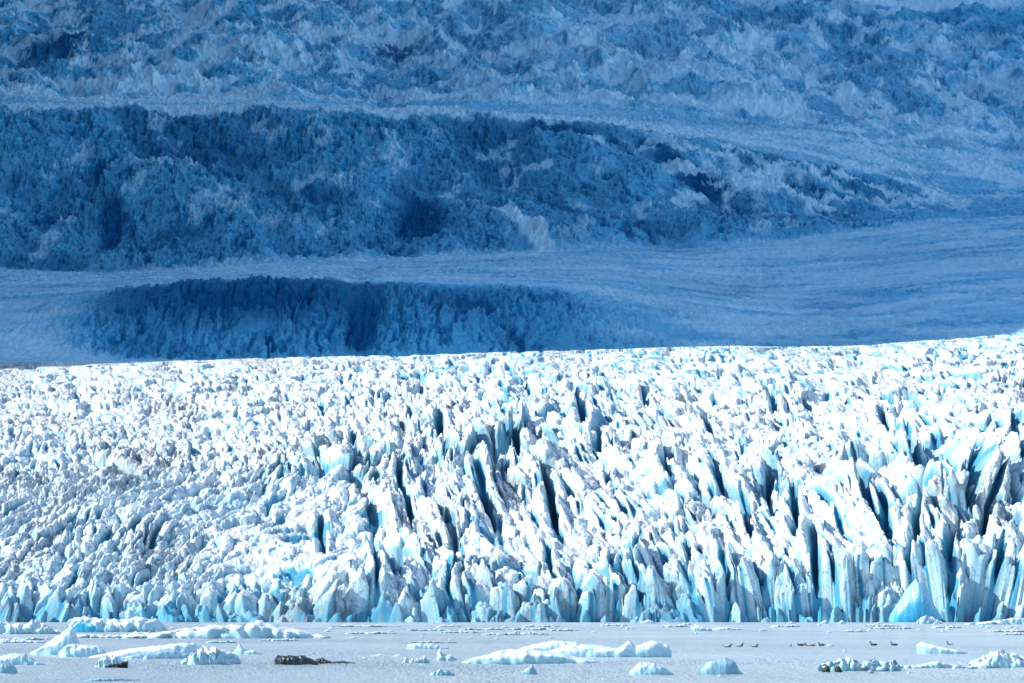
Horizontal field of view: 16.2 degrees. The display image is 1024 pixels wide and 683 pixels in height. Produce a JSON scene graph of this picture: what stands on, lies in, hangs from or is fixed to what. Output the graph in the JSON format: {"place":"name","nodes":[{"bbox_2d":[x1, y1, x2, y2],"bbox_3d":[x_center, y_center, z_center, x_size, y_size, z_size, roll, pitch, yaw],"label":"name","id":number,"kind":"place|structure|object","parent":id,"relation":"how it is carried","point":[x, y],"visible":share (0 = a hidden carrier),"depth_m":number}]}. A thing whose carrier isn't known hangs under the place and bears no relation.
{"place":"outdoors","nodes":[
{"label":"outdoors","id":0,"kind":"place"},
{"bbox_2d":[0,0,1023,362],"bbox_3d":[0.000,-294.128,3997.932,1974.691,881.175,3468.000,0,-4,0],"label":"icefall terrain","id":1,"kind":"structure","parent":0,"point":[184,180],"depth_m":3782.65},
{"bbox_2d":[0,334,1023,621],"bbox_3d":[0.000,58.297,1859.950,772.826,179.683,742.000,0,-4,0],"label":"glacier","id":2,"kind":"object","parent":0,"point":[768,484],"visible":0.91,"depth_m":1674.55},
{"label":"water","id":3,"kind":"structure","parent":0,"visible":0},
{"bbox_2d":[0,660,16,673],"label":"iceberg","id":4,"kind":"object","parent":3,"relation":"on","point":[7,667],"visible":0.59,"depth_m":160.82},
{"bbox_2d":[0,653,45,664],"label":"ice floe","id":5,"kind":"object","parent":3,"relation":"on","point":[18,659],"visible":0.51,"depth_m":188.72},
{"bbox_2d":[0,638,45,642],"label":"ice floe","id":6,"kind":"object","parent":3,"relation":"on","point":[14,640],"visible":0.62,"depth_m":342.49},
{"bbox_2d":[9,637,49,639],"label":"brash ice","id":7,"kind":"structure","parent":3,"relation":"on","point":[36,638],"depth_m":385.44},
{"bbox_2d":[0,619,60,633],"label":"ice floe","id":8,"kind":"object","parent":3,"relation":"on","point":[32,626],"visible":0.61,"depth_m":513.88},
{"bbox_2d":[30,628,80,654],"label":"iceberg","id":9,"kind":"object","parent":3,"relation":"on","point":[54,645],"visible":0.4,"depth_m":237.19},
{"bbox_2d":[58,643,108,656],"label":"iceberg","id":10,"kind":"object","parent":3,"relation":"on","point":[74,650],"visible":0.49,"depth_m":225.61},
{"bbox_2d":[56,631,145,637],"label":"ice floe","id":11,"kind":"object","parent":3,"relation":"on","point":[97,636],"visible":0.3,"depth_m":420.34},
{"bbox_2d":[83,677,138,680],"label":"ice growler","id":12,"kind":"object","parent":3,"relation":"on","point":[111,679],"visible":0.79,"depth_m":142.38},
{"bbox_2d":[95,655,128,667],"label":"iceberg","id":13,"kind":"object","parent":3,"relation":"on","point":[110,661],"visible":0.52,"depth_m":181.28},
{"bbox_2d":[69,616,167,631],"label":"iceberg","id":14,"kind":"object","parent":3,"relation":"on","point":[96,624],"visible":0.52,"depth_m":578.18},
{"bbox_2d":[88,642,198,658],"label":"iceberg","id":15,"kind":"object","parent":3,"relation":"on","point":[176,651],"visible":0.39,"depth_m":220.19},
{"bbox_2d":[179,645,240,664],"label":"iceberg","id":16,"kind":"object","parent":3,"relation":"on","point":[204,655],"visible":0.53,"depth_m":188.83},
{"bbox_2d":[205,640,238,642],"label":"brash ice","id":17,"kind":"structure","parent":3,"relation":"on","point":[230,641],"depth_m":342.50},
{"bbox_2d":[122,620,330,638],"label":"ice floe","id":18,"kind":"object","parent":3,"relation":"on","point":[259,629],"visible":0.66,"depth_m":411.60},
{"bbox_2d":[234,644,262,654],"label":"ice floe","id":19,"kind":"object","parent":3,"relation":"on","point":[239,649],"visible":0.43,"depth_m":237.10},
{"bbox_2d":[258,638,299,640],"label":"brash ice","id":20,"kind":"structure","parent":3,"relation":"on","point":[284,639],"depth_m":369.97},
{"bbox_2d":[274,655,318,664],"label":"black iceberg","id":21,"kind":"object","parent":3,"relation":"on","point":[293,660],"visible":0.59,"depth_m":188.72},
{"bbox_2d":[315,658,354,663],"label":"black ice chunk","id":22,"kind":"object","parent":3,"relation":"on","point":[321,661],"visible":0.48,"depth_m":192.63},
{"bbox_2d":[330,624,399,626],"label":"brash ice","id":23,"kind":"structure","parent":3,"relation":"on","point":[373,625],"depth_m":841.05},
{"bbox_2d":[345,631,397,633],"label":"brash ice","id":24,"kind":"structure","parent":3,"relation":"on","point":[377,632],"depth_m":513.85},
{"bbox_2d":[402,655,429,662],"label":"ice chunk","id":25,"kind":"object","parent":3,"relation":"on","point":[423,659],"visible":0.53,"depth_m":192.67},
{"bbox_2d":[400,628,447,630],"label":"brash ice","id":26,"kind":"structure","parent":3,"relation":"on","point":[434,629],"depth_m":616.54},
{"bbox_2d":[407,643,449,648],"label":"ice floe","id":27,"kind":"object","parent":3,"relation":"on","point":[422,646],"visible":0.58,"depth_m":280.22},
{"bbox_2d":[401,641,456,642],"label":"ice floe","id":28,"kind":"object","parent":3,"relation":"on","point":[428,642],"visible":0.48,"depth_m":342.52},
{"bbox_2d":[430,669,454,675],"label":"ice growler","id":29,"kind":"object","parent":3,"relation":"on","point":[441,672],"visible":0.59,"depth_m":156.71},
{"bbox_2d":[436,648,456,660],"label":"ice chunk","id":30,"kind":"object","parent":3,"relation":"on","point":[441,656],"visible":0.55,"depth_m":205.48},
{"bbox_2d":[436,624,461,626],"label":"brash ice","id":31,"kind":"structure","parent":3,"relation":"on","point":[453,625],"depth_m":840.62},
{"bbox_2d":[440,630,481,632],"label":"brash ice","id":32,"kind":"structure","parent":3,"relation":"on","point":[448,631],"depth_m":544.00},
{"bbox_2d":[460,627,504,629],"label":"brash ice","id":33,"kind":"structure","parent":3,"relation":"on","point":[490,628],"depth_m":660.68},
{"bbox_2d":[482,633,518,634],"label":"brash ice","id":34,"kind":"structure","parent":3,"relation":"on","point":[500,634],"depth_m":486.70},
{"bbox_2d":[0,622,1023,682],"bbox_3d":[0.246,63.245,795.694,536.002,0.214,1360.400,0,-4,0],"label":"water ripples","id":35,"kind":"object","parent":3,"relation":"on","point":[774,656],"visible":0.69,"depth_m":240.26},
{"bbox_2d":[505,627,550,629],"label":"brash ice","id":36,"kind":"structure","parent":3,"relation":"on","point":[544,628],"depth_m":660.81},
{"bbox_2d":[509,632,547,634],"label":"brash ice","id":37,"kind":"structure","parent":3,"relation":"on","point":[530,633],"depth_m":499.96},
{"bbox_2d":[521,664,536,674],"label":"ice growler","id":38,"kind":"object","parent":3,"relation":"on","point":[530,669],"visible":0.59,"depth_m":156.71},
{"bbox_2d":[520,625,559,626],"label":"brash ice","id":39,"kind":"structure","parent":3,"relation":"on","point":[539,626],"depth_m":840.77},
{"bbox_2d":[546,628,579,630],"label":"brash ice","id":40,"kind":"structure","parent":3,"relation":"on","point":[566,629],"depth_m":616.50},
{"bbox_2d":[462,640,671,664],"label":"iceberg","id":41,"kind":"object","parent":3,"relation":"on","point":[555,652],"visible":0.7,"depth_m":222.78},
{"bbox_2d":[601,623,627,625],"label":"brash ice","id":42,"kind":"structure","parent":3,"relation":"on","point":[617,624],"depth_m":924.71},
{"bbox_2d":[640,619,655,623],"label":"ice rubble","id":43,"kind":"object","parent":3,"relation":"on","point":[647,621],"visible":0.62,"depth_m":1232.61},
{"bbox_2d":[629,662,672,674],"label":"ice growler","id":44,"kind":"object","parent":3,"relation":"on","point":[644,668],"visible":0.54,"depth_m":156.76},
{"bbox_2d":[660,624,689,626],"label":"brash ice","id":45,"kind":"structure","parent":3,"relation":"on","point":[679,625],"depth_m":840.80},
{"bbox_2d":[691,624,711,630],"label":"ice floe","id":46,"kind":"object","parent":3,"relation":"on","point":[695,627],"visible":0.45,"depth_m":616.40},
{"bbox_2d":[700,657,742,674],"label":"ice growler","id":47,"kind":"object","parent":3,"relation":"on","point":[723,666],"visible":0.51,"depth_m":158.12},
{"bbox_2d":[712,627,741,629],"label":"ice floe","id":48,"kind":"object","parent":3,"relation":"on","point":[723,628],"visible":0.59,"depth_m":660.50},
{"bbox_2d":[770,624,799,626],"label":"brash ice","id":49,"kind":"structure","parent":3,"relation":"on","point":[793,625],"depth_m":840.65},
{"bbox_2d":[843,629,866,631],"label":"brash ice","id":50,"kind":"structure","parent":3,"relation":"on","point":[859,630],"depth_m":577.84},
{"bbox_2d":[818,656,901,671],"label":"iceberg","id":51,"kind":"object","parent":3,"relation":"on","point":[845,664],"visible":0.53,"depth_m":168.21},
{"bbox_2d":[864,624,897,626],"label":"brash ice","id":52,"kind":"structure","parent":3,"relation":"on","point":[873,625],"depth_m":880.81},
{"bbox_2d":[868,626,914,628],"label":"brash ice","id":53,"kind":"structure","parent":3,"relation":"on","point":[902,627],"depth_m":711.46},
{"bbox_2d":[888,579,942,621],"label":"ice block","id":54,"kind":"structure","parent":3,"relation":"on","point":[915,603],"depth_m":1480.76},
{"bbox_2d":[917,615,941,623],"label":"ice rubble","id":55,"kind":"object","parent":3,"relation":"on","point":[926,619],"visible":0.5,"depth_m":1155.63},
{"bbox_2d":[900,661,977,668],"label":"ice floe","id":56,"kind":"object","parent":3,"relation":"on","point":[936,664],"visible":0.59,"depth_m":176.12},
{"bbox_2d":[916,642,967,653],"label":"ice floe","id":57,"kind":"object","parent":3,"relation":"on","point":[923,648],"visible":0.58,"depth_m":243.40},
{"bbox_2d":[930,625,961,627],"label":"brash ice","id":58,"kind":"structure","parent":3,"relation":"on","point":[951,626],"depth_m":770.61},
{"bbox_2d":[965,617,1023,624],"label":"ice floe","id":59,"kind":"object","parent":3,"relation":"on","point":[1019,621],"visible":0.56,"depth_m":1087.71},
{"bbox_2d":[968,649,1023,667],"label":"iceberg","id":60,"kind":"object","parent":3,"relation":"on","point":[1001,658],"visible":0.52,"depth_m":177.85},
{"bbox_2d":[985,629,1023,631],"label":"brash ice","id":61,"kind":"structure","parent":3,"relation":"on","point":[1013,630],"depth_m":578.08},
{"bbox_2d":[1001,632,1023,634],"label":"brash ice","id":62,"kind":"structure","parent":3,"relation":"on","point":[1015,633],"depth_m":486.62}
]}

